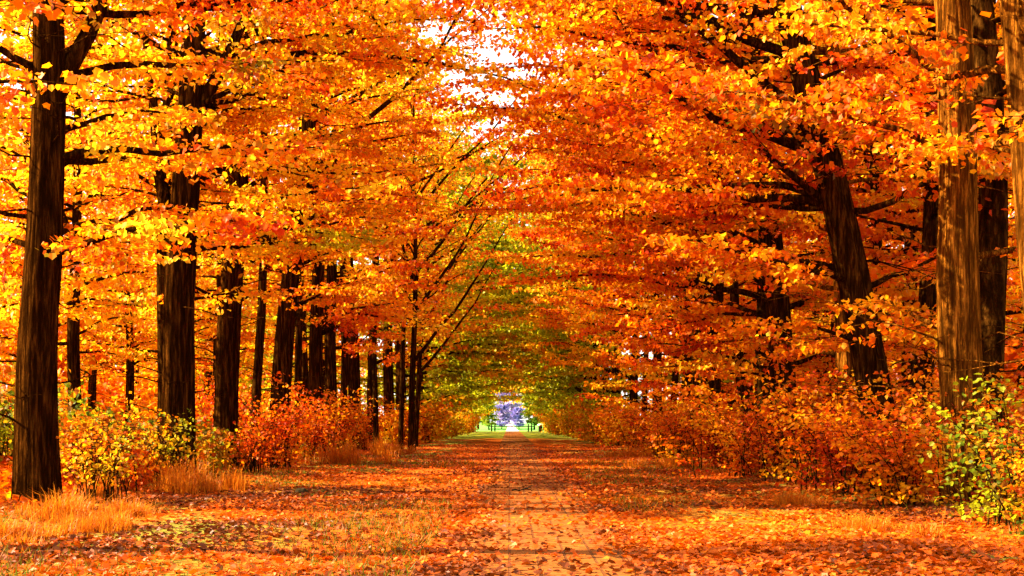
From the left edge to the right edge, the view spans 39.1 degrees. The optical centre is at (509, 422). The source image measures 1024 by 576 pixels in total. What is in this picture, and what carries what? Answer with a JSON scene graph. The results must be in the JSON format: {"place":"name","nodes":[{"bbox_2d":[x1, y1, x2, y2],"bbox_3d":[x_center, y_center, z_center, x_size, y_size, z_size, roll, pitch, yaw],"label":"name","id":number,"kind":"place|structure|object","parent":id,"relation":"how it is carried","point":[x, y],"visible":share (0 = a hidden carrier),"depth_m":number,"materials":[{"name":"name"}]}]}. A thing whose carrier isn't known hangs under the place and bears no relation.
{"place":"outdoors","nodes":[
{"label":"outdoors","id":0,"kind":"place"},
{"bbox_2d":[0,0,1012,422],"label":"sky","id":1,"kind":"structure","parent":0,"point":[503,58],"materials":[{"name":"white"}]},
{"bbox_2d":[0,423,1023,575],"bbox_3d":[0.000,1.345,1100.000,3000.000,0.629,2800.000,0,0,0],"label":"ground","id":2,"kind":"structure","parent":0,"point":[484,435],"depth_m":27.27,"materials":[{"name":"plant"}]},
{"bbox_2d":[0,7,59,323],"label":"woodland tree","id":3,"kind":"object","parent":2,"relation":"on","point":[8,169],"visible":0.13,"depth_m":55.20,"materials":[{"name":"orange plant"}]},
{"bbox_2d":[0,510,73,544],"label":"grass tuft","id":4,"kind":"object","parent":2,"relation":"on","point":[31,532],"visible":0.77,"depth_m":18.82,"materials":[{"name":"plant"}]},
{"bbox_2d":[0,379,88,468],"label":"shrub","id":5,"kind":"object","parent":2,"relation":"on","point":[5,433],"visible":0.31,"depth_m":30.81,"materials":[{"name":"orange plant"}]},
{"bbox_2d":[0,98,95,292],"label":"woodland tree","id":6,"kind":"object","parent":2,"relation":"on","point":[6,115],"visible":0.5,"depth_m":34.06,"materials":[{"name":"orange plant"}]},
{"bbox_2d":[1,485,106,525],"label":"grass tuft","id":7,"kind":"object","parent":2,"relation":"on","point":[57,508],"visible":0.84,"depth_m":21.98,"materials":[{"name":"plant"}]},
{"bbox_2d":[0,89,125,370],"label":"woodland tree","id":8,"kind":"object","parent":2,"relation":"on","point":[84,294],"visible":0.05,"depth_m":78.59,"materials":[{"name":"orange plant"}]},
{"bbox_2d":[0,0,143,115],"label":"maple tree","id":9,"kind":"object","parent":2,"relation":"on","point":[74,83],"visible":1,"depth_m":16.62,"materials":[{"name":"orange plant"}]},
{"bbox_2d":[0,8,171,357],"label":"woodland tree","id":10,"kind":"object","parent":2,"relation":"on","point":[63,351],"visible":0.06,"depth_m":63.91,"materials":[{"name":"orange plant"}]},
{"bbox_2d":[44,501,155,534],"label":"grass tuft","id":11,"kind":"object","parent":2,"relation":"on","point":[110,523],"visible":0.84,"depth_m":20.45,"materials":[{"name":"plant"}]},
{"bbox_2d":[59,103,156,419],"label":"woodland tree","id":12,"kind":"object","parent":2,"relation":"on","point":[92,387],"visible":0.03,"depth_m":92.96,"materials":[{"name":"orange plant"}]},
{"bbox_2d":[0,2,224,429],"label":"woodland tree","id":13,"kind":"object","parent":2,"relation":"on","point":[72,343],"visible":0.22,"depth_m":50.86,"materials":[{"name":"orange plant"}]},
{"bbox_2d":[59,404,168,491],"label":"shrub","id":14,"kind":"object","parent":2,"relation":"on","point":[106,420],"visible":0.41,"depth_m":29.94,"materials":[{"name":"orange plant"}]},
{"bbox_2d":[56,423,174,503],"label":"shrub","id":15,"kind":"object","parent":2,"relation":"on","point":[99,468],"visible":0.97,"depth_m":26.48,"materials":[{"name":"yellow plant"}]},
{"bbox_2d":[19,108,212,424],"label":"woodland tree","id":16,"kind":"object","parent":2,"relation":"on","point":[131,336],"visible":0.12,"depth_m":75.12,"materials":[{"name":"orange plant"}]},
{"bbox_2d":[0,2,248,327],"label":"woodland tree","id":17,"kind":"object","parent":2,"relation":"on","point":[26,51],"visible":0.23,"depth_m":42.18,"materials":[{"name":"orange plant"}]},
{"bbox_2d":[95,492,163,517],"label":"grass tuft","id":18,"kind":"object","parent":2,"relation":"on","point":[143,512],"visible":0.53,"depth_m":23.68,"materials":[{"name":"plant"}]},
{"bbox_2d":[0,0,286,450],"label":"young tree","id":19,"kind":"object","parent":2,"relation":"on","point":[160,268],"visible":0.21,"depth_m":37.86,"materials":[{"name":"orange plant"}]},
{"bbox_2d":[100,408,228,481],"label":"shrub","id":20,"kind":"object","parent":2,"relation":"on","point":[175,451],"visible":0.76,"depth_m":33.87,"materials":[{"name":"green plant"}]},
{"bbox_2d":[19,11,311,367],"bbox_3d":[-14.511,-8.305,60.657,12.320,19.410,12.134,0,0,-10],"label":"woodland tree","id":21,"kind":"object","parent":2,"relation":"on","point":[202,327],"visible":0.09,"depth_m":61.04,"materials":[{"name":"orange plant"}]},
{"bbox_2d":[84,88,264,374],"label":"woodland tree","id":22,"kind":"object","parent":2,"relation":"on","point":[144,362],"visible":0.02,"depth_m":85.70,"materials":[{"name":"orange plant"}]},
{"bbox_2d":[138,452,232,494],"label":"grass tuft","id":23,"kind":"object","parent":2,"relation":"on","point":[182,481],"visible":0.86,"depth_m":30.45,"materials":[{"name":"plant"}]},
{"bbox_2d":[0,95,382,424],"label":"woodland","id":24,"kind":"object","parent":2,"relation":"on","point":[144,389],"visible":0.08,"depth_m":96.65,"materials":[{"name":"orange plant"}]},
{"bbox_2d":[0,354,383,508],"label":"undergrowth","id":25,"kind":"object","parent":2,"relation":"on","point":[213,450],"visible":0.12,"depth_m":36.99,"materials":[{"name":"orange plant"}]},
{"bbox_2d":[109,133,277,418],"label":"woodland tree","id":26,"kind":"object","parent":2,"relation":"on","point":[206,372],"visible":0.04,"depth_m":98.82,"materials":[{"name":"orange plant"}]},
{"bbox_2d":[84,11,311,417],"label":"woodland tree","id":27,"kind":"object","parent":2,"relation":"on","point":[249,335],"visible":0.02,"depth_m":70.25,"materials":[{"name":"orange plant"}]},
{"bbox_2d":[0,0,405,503],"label":"maple tree","id":28,"kind":"object","parent":2,"relation":"on","point":[36,463],"visible":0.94,"depth_m":25.57,"materials":[{"name":"orange plant"}]},
{"bbox_2d":[133,132,305,375],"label":"woodland tree","id":29,"kind":"object","parent":2,"relation":"on","point":[242,352],"visible":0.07,"depth_m":79.56,"materials":[{"name":"orange plant"}]},
{"bbox_2d":[190,461,277,490],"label":"grass tuft","id":30,"kind":"object","parent":2,"relation":"on","point":[235,482],"visible":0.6,"depth_m":31.56,"materials":[{"name":"plant"}]},
{"bbox_2d":[216,419,288,472],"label":"shrub","id":31,"kind":"object","parent":2,"relation":"on","point":[254,455],"visible":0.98,"depth_m":40.87,"materials":[{"name":"orange plant"}]},
{"bbox_2d":[195,366,323,448],"bbox_3d":[-9.128,-0.308,48.902,4.540,3.397,5.627,0,0,-32],"label":"shrub","id":32,"kind":"object","parent":2,"relation":"on","point":[208,403],"visible":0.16,"depth_m":48.47,"materials":[{"name":"orange plant"}]},
{"bbox_2d":[67,0,472,467],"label":"maple tree","id":33,"kind":"object","parent":2,"relation":"on","point":[227,353],"visible":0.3,"depth_m":43.65,"materials":[{"name":"orange plant"}]},
{"bbox_2d":[202,381,340,468],"bbox_3d":[-7.507,0.070,45.803,4.167,2.879,3.610,0,0,16],"label":"shrub","id":34,"kind":"object","parent":2,"relation":"on","point":[277,457],"visible":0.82,"depth_m":45.76,"materials":[{"name":"orange plant"}]},
{"bbox_2d":[178,10,389,464],"bbox_3d":[-8.316,-8.469,47.126,8.001,19.976,6.175,0,0,-27],"label":"young tree","id":35,"kind":"object","parent":2,"relation":"on","point":[257,369],"visible":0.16,"depth_m":47.12,"materials":[{"name":"orange plant"}]},
{"bbox_2d":[211,132,383,406],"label":"woodland tree","id":36,"kind":"object","parent":2,"relation":"on","point":[305,360],"visible":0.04,"depth_m":91.56,"materials":[{"name":"orange plant"}]},
{"bbox_2d":[246,385,368,459],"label":"shrub","id":37,"kind":"object","parent":2,"relation":"on","point":[308,442],"visible":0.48,"depth_m":56.77,"materials":[{"name":"orange plant"}]},
{"bbox_2d":[64,0,554,476],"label":"maple tree","id":38,"kind":"object","parent":2,"relation":"on","point":[179,303],"visible":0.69,"depth_m":36.51,"materials":[{"name":"orange plant"}]},
{"bbox_2d":[246,16,391,449],"bbox_3d":[-8.472,-8.388,58.147,7.068,20.085,6.894,0,0,27],"label":"young tree","id":39,"kind":"object","parent":2,"relation":"on","point":[298,355],"visible":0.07,"depth_m":57.80,"materials":[{"name":"orange plant"}]},
{"bbox_2d":[273,76,412,431],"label":"young tree","id":40,"kind":"object","parent":2,"relation":"on","point":[344,369],"visible":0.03,"depth_m":71.92,"materials":[{"name":"orange plant"}]},
{"bbox_2d":[307,388,384,451],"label":"shrub","id":41,"kind":"object","parent":2,"relation":"on","point":[344,435],"visible":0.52,"depth_m":65.33,"materials":[{"name":"orange plant"}]},
{"bbox_2d":[295,436,401,464],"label":"grass tuft","id":42,"kind":"object","parent":2,"relation":"on","point":[343,456],"visible":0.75,"depth_m":51.96,"materials":[{"name":"plant"}]},
{"bbox_2d":[240,16,463,451],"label":"maple tree","id":43,"kind":"object","parent":2,"relation":"on","point":[330,348],"visible":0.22,"depth_m":67.83,"materials":[{"name":"orange plant"}]},
{"bbox_2d":[251,0,466,454],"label":"maple tree","id":44,"kind":"object","parent":2,"relation":"on","point":[315,381],"visible":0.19,"depth_m":60.55,"materials":[{"name":"orange plant"}]},
{"bbox_2d":[258,17,463,448],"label":"maple tree","id":45,"kind":"object","parent":2,"relation":"on","point":[354,370],"visible":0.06,"depth_m":76.84,"materials":[{"name":"orange plant"}]},
{"bbox_2d":[199,0,530,462],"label":"maple tree","id":46,"kind":"object","parent":2,"relation":"on","point":[284,342],"visible":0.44,"depth_m":52.08,"materials":[{"name":"orange plant"}]},
{"bbox_2d":[337,395,397,449],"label":"shrub","id":47,"kind":"object","parent":2,"relation":"on","point":[363,437],"visible":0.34,"depth_m":75.92,"materials":[{"name":"orange plant"}]},
{"bbox_2d":[325,82,427,449],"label":"young tree","id":48,"kind":"object","parent":2,"relation":"on","point":[375,421],"visible":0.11,"depth_m":73.92,"materials":[{"name":"orange plant"}]},
{"bbox_2d":[364,432,424,455],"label":"grass tuft","id":49,"kind":"object","parent":2,"relation":"on","point":[379,446],"visible":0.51,"depth_m":67.81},
{"bbox_2d":[329,83,469,444],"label":"maple tree","id":50,"kind":"object","parent":2,"relation":"on","point":[390,359],"visible":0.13,"depth_m":85.78,"materials":[{"name":"orange plant"}]},
{"bbox_2d":[378,398,432,445],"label":"shrub","id":51,"kind":"object","parent":2,"relation":"on","point":[391,420],"visible":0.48,"depth_m":91.46,"materials":[{"name":"orange plant"}]},
{"bbox_2d":[360,109,451,448],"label":"young tree","id":52,"kind":"object","parent":2,"relation":"on","point":[401,396],"visible":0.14,"depth_m":81.67,"materials":[{"name":"orange plant"}]},
{"bbox_2d":[308,71,507,440],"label":"maple tree","id":53,"kind":"object","parent":2,"relation":"on","point":[388,382],"visible":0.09,"depth_m":93.78,"materials":[{"name":"orange plant"}]},
{"bbox_2d":[379,399,448,443],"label":"shrub","id":54,"kind":"object","parent":2,"relation":"on","point":[433,423],"visible":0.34,"depth_m":103.25,"materials":[{"name":"orange plant"}]},
{"bbox_2d":[337,174,533,407],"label":"maple tree","id":55,"kind":"object","parent":2,"relation":"on","point":[445,387],"visible":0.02,"depth_m":126.48,"materials":[{"name":"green plant"}]},
{"bbox_2d":[337,142,556,413],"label":"maple tree","id":56,"kind":"object","parent":2,"relation":"on","point":[502,244],"visible":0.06,"depth_m":113.59,"materials":[{"name":"orange plant"}]},
{"bbox_2d":[324,82,570,422],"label":"maple tree","id":57,"kind":"object","parent":2,"relation":"on","point":[470,347],"visible":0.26,"depth_m":103.51,"materials":[{"name":"orange plant"}]},
{"bbox_2d":[355,116,546,446],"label":"slender tree","id":58,"kind":"object","parent":2,"relation":"on","point":[420,368],"visible":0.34,"depth_m":87.98,"materials":[{"name":"orange plant"}]},
{"bbox_2d":[363,187,540,413],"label":"maple tree","id":59,"kind":"object","parent":2,"relation":"on","point":[480,384],"visible":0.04,"depth_m":136.55,"materials":[{"name":"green plant"}]},
{"bbox_2d":[380,63,565,450],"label":"slender tree","id":60,"kind":"object","parent":2,"relation":"on","point":[414,357],"visible":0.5,"depth_m":71.92,"materials":[{"name":"orange plant"}]},
{"bbox_2d":[0,443,1023,575],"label":"fallen leaves","id":61,"kind":"object","parent":2,"relation":"on","point":[873,547],"visible":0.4,"depth_m":19.30,"materials":[{"name":"orange plant"}]},
{"bbox_2d":[487,214,609,414],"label":"maple tree","id":62,"kind":"object","parent":2,"relation":"on","point":[557,385],"visible":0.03,"depth_m":142.26,"materials":[{"name":"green plant"}]},
{"bbox_2d":[462,160,680,409],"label":"maple tree","id":63,"kind":"object","parent":2,"relation":"on","point":[535,368],"visible":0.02,"depth_m":120.36,"materials":[{"name":"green plant"}]},
{"bbox_2d":[467,133,681,412],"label":"maple tree","id":64,"kind":"object","parent":2,"relation":"on","point":[569,381],"visible":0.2,"depth_m":108.53,"materials":[{"name":"orange plant"}]},
{"bbox_2d":[489,192,662,410],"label":"maple tree","id":65,"kind":"object","parent":2,"relation":"on","point":[561,391],"visible":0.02,"depth_m":131.61,"materials":[{"name":"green plant"}]},
{"bbox_2d":[460,153,728,435],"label":"maple tree","id":66,"kind":"object","parent":2,"relation":"on","point":[567,317],"visible":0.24,"depth_m":94.69,"materials":[{"name":"orange plant"}]},
{"bbox_2d":[568,396,628,442],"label":"shrub","id":67,"kind":"object","parent":2,"relation":"on","point":[586,417],"visible":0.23,"depth_m":103.67,"materials":[{"name":"orange plant"}]},
{"bbox_2d":[583,398,648,445],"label":"shrub","id":68,"kind":"object","parent":2,"relation":"on","point":[613,439],"visible":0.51,"depth_m":91.66,"materials":[{"name":"orange plant"}]},
{"bbox_2d":[490,43,754,443],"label":"maple tree","id":69,"kind":"object","parent":2,"relation":"on","point":[597,355],"visible":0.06,"depth_m":80.06,"materials":[{"name":"orange plant"}]},
{"bbox_2d":[574,398,682,452],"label":"shrub","id":70,"kind":"object","parent":2,"relation":"on","point":[628,430],"visible":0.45,"depth_m":68.70,"materials":[{"name":"orange plant"}]},
{"bbox_2d":[521,64,756,431],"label":"maple tree","id":71,"kind":"object","parent":2,"relation":"on","point":[628,339],"visible":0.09,"depth_m":68.95,"materials":[{"name":"orange plant"}]},
{"bbox_2d":[260,0,1023,485],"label":"maple tree","id":72,"kind":"object","parent":2,"relation":"on","point":[830,198],"visible":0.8,"depth_m":30.98,"materials":[{"name":"orange plant"}]},
{"bbox_2d":[596,394,705,456],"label":"shrub","id":73,"kind":"object","parent":2,"relation":"on","point":[636,420],"visible":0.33,"depth_m":59.38,"materials":[{"name":"orange plant"}]},
{"bbox_2d":[620,453,706,468],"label":"grass tuft","id":74,"kind":"object","parent":2,"relation":"on","point":[670,463],"visible":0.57,"depth_m":47.30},
{"bbox_2d":[489,20,844,456],"bbox_3d":[6.741,-9.491,58.517,15.391,22.177,14.548,0,0,-3],"label":"maple tree","id":75,"kind":"object","parent":2,"relation":"on","point":[540,233],"visible":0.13,"depth_m":58.06,"materials":[{"name":"orange plant"}]},
{"bbox_2d":[406,0,937,471],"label":"maple tree","id":76,"kind":"object","parent":2,"relation":"on","point":[782,306],"visible":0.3,"depth_m":43.11,"materials":[{"name":"orange plant"}]},
{"bbox_2d":[623,393,744,462],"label":"shrub","id":77,"kind":"object","parent":2,"relation":"on","point":[680,443],"visible":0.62,"depth_m":52.05,"materials":[{"name":"orange plant"}]},
{"bbox_2d":[617,31,753,449],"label":"young tree","id":78,"kind":"object","parent":2,"relation":"on","point":[694,382],"visible":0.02,"depth_m":65.92,"materials":[{"name":"orange plant"}]},
{"bbox_2d":[469,0,922,454],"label":"maple tree","id":79,"kind":"object","parent":2,"relation":"on","point":[712,307],"visible":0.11,"depth_m":49.18,"materials":[{"name":"orange plant"}]},
{"bbox_2d":[639,390,810,477],"bbox_3d":[6.269,0.296,39.472,4.860,2.470,3.921,0,0,38],"label":"shrub","id":80,"kind":"object","parent":2,"relation":"on","point":[739,457],"visible":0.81,"depth_m":39.35,"materials":[{"name":"orange plant"}]},
{"bbox_2d":[645,388,805,469],"bbox_3d":[6.656,0.263,45.485,4.463,2.580,4.668,0,0,-42],"label":"shrub","id":81,"kind":"object","parent":2,"relation":"on","point":[718,448],"visible":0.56,"depth_m":45.23,"materials":[{"name":"orange plant"}]},
{"bbox_2d":[617,13,850,414],"bbox_3d":[9.102,-8.419,55.915,10.667,19.976,8.234,0,0,9],"label":"young tree","id":82,"kind":"object","parent":2,"relation":"on","point":[740,354],"visible":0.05,"depth_m":55.71,"materials":[{"name":"orange plant"}]},
{"bbox_2d":[755,485,835,506],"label":"grass tuft","id":83,"kind":"object","parent":2,"relation":"on","point":[789,499],"visible":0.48,"depth_m":26.51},
{"bbox_2d":[580,0,1022,449],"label":"maple tree","id":84,"kind":"object","parent":2,"relation":"on","point":[842,358],"visible":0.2,"depth_m":39.23,"materials":[{"name":"orange plant"}]},
{"bbox_2d":[722,365,916,485],"bbox_3d":[6.952,0.064,34.680,4.869,2.888,4.271,0,0,-37],"label":"shrub","id":85,"kind":"object","parent":2,"relation":"on","point":[815,397],"visible":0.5,"depth_m":34.54,"materials":[{"name":"orange plant"}]},
{"bbox_2d":[724,43,920,395],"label":"woodland tree","id":86,"kind":"object","parent":2,"relation":"on","point":[832,327],"visible":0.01,"depth_m":70.66,"materials":[{"name":"orange plant"}]},
{"bbox_2d":[635,375,1023,503],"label":"undergrowth","id":87,"kind":"object","parent":2,"relation":"on","point":[997,427],"visible":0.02,"depth_m":30.32,"materials":[{"name":"orange plant"}]},
{"bbox_2d":[640,188,1023,420],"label":"woodland","id":88,"kind":"object","parent":2,"relation":"on","point":[1012,350],"visible":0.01,"depth_m":84.22,"materials":[{"name":"orange plant"}]},
{"bbox_2d":[669,0,1023,502],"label":"maple tree","id":89,"kind":"object","parent":2,"relation":"on","point":[955,326],"visible":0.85,"depth_m":25.74,"materials":[{"name":"orange plant"}]},
{"bbox_2d":[779,45,919,367],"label":"woodland tree","id":90,"kind":"object","parent":2,"relation":"on","point":[809,245],"visible":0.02,"depth_m":76.91,"materials":[{"name":"orange plant"}]},
{"bbox_2d":[766,353,939,455],"bbox_3d":[9.297,-0.211,36.016,4.584,3.334,3.971,0,0,-27],"label":"shrub","id":91,"kind":"object","parent":2,"relation":"on","point":[902,401],"visible":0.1,"depth_m":35.56,"materials":[{"name":"orange plant"}]},
{"bbox_2d":[693,0,1023,453],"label":"young tree","id":92,"kind":"object","parent":2,"relation":"on","point":[993,232],"visible":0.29,"depth_m":29.95,"materials":[{"name":"orange plant"}]},
{"bbox_2d":[709,1,1014,424],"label":"young tree","id":93,"kind":"object","parent":2,"relation":"on","point":[927,294],"visible":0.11,"depth_m":39.73,"materials":[{"name":"orange plant"}]},
{"bbox_2d":[745,365,985,496],"bbox_3d":[6.857,0.196,29.508,4.240,2.580,4.435,0,0,-12],"label":"shrub","id":94,"kind":"object","parent":2,"relation":"on","point":[852,470],"visible":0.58,"depth_m":29.22,"materials":[{"name":"orange plant"}]},
{"bbox_2d":[723,2,1013,408],"bbox_3d":[14.482,-10.043,50.204,14.272,22.829,14.490,0,0,12],"label":"woodland tree","id":95,"kind":"object","parent":2,"relation":"on","point":[912,293],"visible":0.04,"depth_m":49.45,"materials":[{"name":"orange plant"}]},
{"bbox_2d":[718,0,1023,371],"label":"maple tree","id":96,"kind":"object","parent":2,"relation":"on","point":[1011,41],"visible":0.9,"depth_m":23.76,"materials":[{"name":"orange plant"}]},
{"bbox_2d":[777,507,972,537],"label":"grass tuft","id":97,"kind":"object","parent":2,"relation":"on","point":[860,522],"visible":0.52,"depth_m":20.67,"materials":[{"name":"plant"}]},
{"bbox_2d":[741,5,1012,340],"bbox_3d":[16.059,-10.041,61.997,12.416,22.712,12.290,0,0,-5],"label":"woodland tree","id":98,"kind":"object","parent":2,"relation":"on","point":[801,314],"visible":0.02,"depth_m":62.94,"materials":[{"name":"orange plant"}]},
{"bbox_2d":[780,6,1012,359],"bbox_3d":[12.688,-8.624,49.843,9.192,20.085,9.423,0,0,-27],"label":"young tree","id":99,"kind":"object","parent":2,"relation":"on","point":[913,244],"visible":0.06,"depth_m":49.88,"materials":[{"name":"orange plant"}]},
{"bbox_2d":[785,385,1012,507],"bbox_3d":[6.791,0.406,25.134,3.751,2.182,3.249,0,0,3],"label":"shrub","id":100,"kind":"object","parent":2,"relation":"on","point":[900,493],"visible":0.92,"depth_m":24.71,"materials":[{"name":"orange plant"}]},
{"bbox_2d":[814,0,1023,339],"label":"woodland tree","id":101,"kind":"object","parent":2,"relation":"on","point":[917,220],"visible":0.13,"depth_m":43.48,"materials":[{"name":"orange plant"}]},
{"bbox_2d":[827,355,1023,493],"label":"shrub","id":102,"kind":"object","parent":2,"relation":"on","point":[936,378],"visible":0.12,"depth_m":28.23,"materials":[{"name":"orange plant"}]},
{"bbox_2d":[852,62,1019,279],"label":"woodland tree","id":103,"kind":"object","parent":2,"relation":"on","point":[877,269],"visible":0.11,"depth_m":36.45,"materials":[{"name":"orange plant"}]},
{"bbox_2d":[892,373,1023,529],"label":"shrub","id":104,"kind":"object","parent":2,"relation":"on","point":[1009,502],"visible":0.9,"depth_m":20.96,"materials":[{"name":"green plant"}]},
{"bbox_2d":[951,105,1023,149],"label":"maple tree","id":105,"kind":"object","parent":2,"relation":"on","point":[993,125],"visible":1,"depth_m":19.15,"materials":[{"name":"orange plant"}]},
{"bbox_2d":[969,415,1023,534],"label":"shrub","id":106,"kind":"object","parent":2,"relation":"on","point":[1019,467],"visible":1,"depth_m":17.80,"materials":[{"name":"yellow plant"}]},
{"bbox_2d":[450,427,673,575],"bbox_3d":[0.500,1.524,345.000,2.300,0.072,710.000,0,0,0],"label":"path","id":107,"kind":"structure","parent":0,"point":[512,438],"depth_m":21.62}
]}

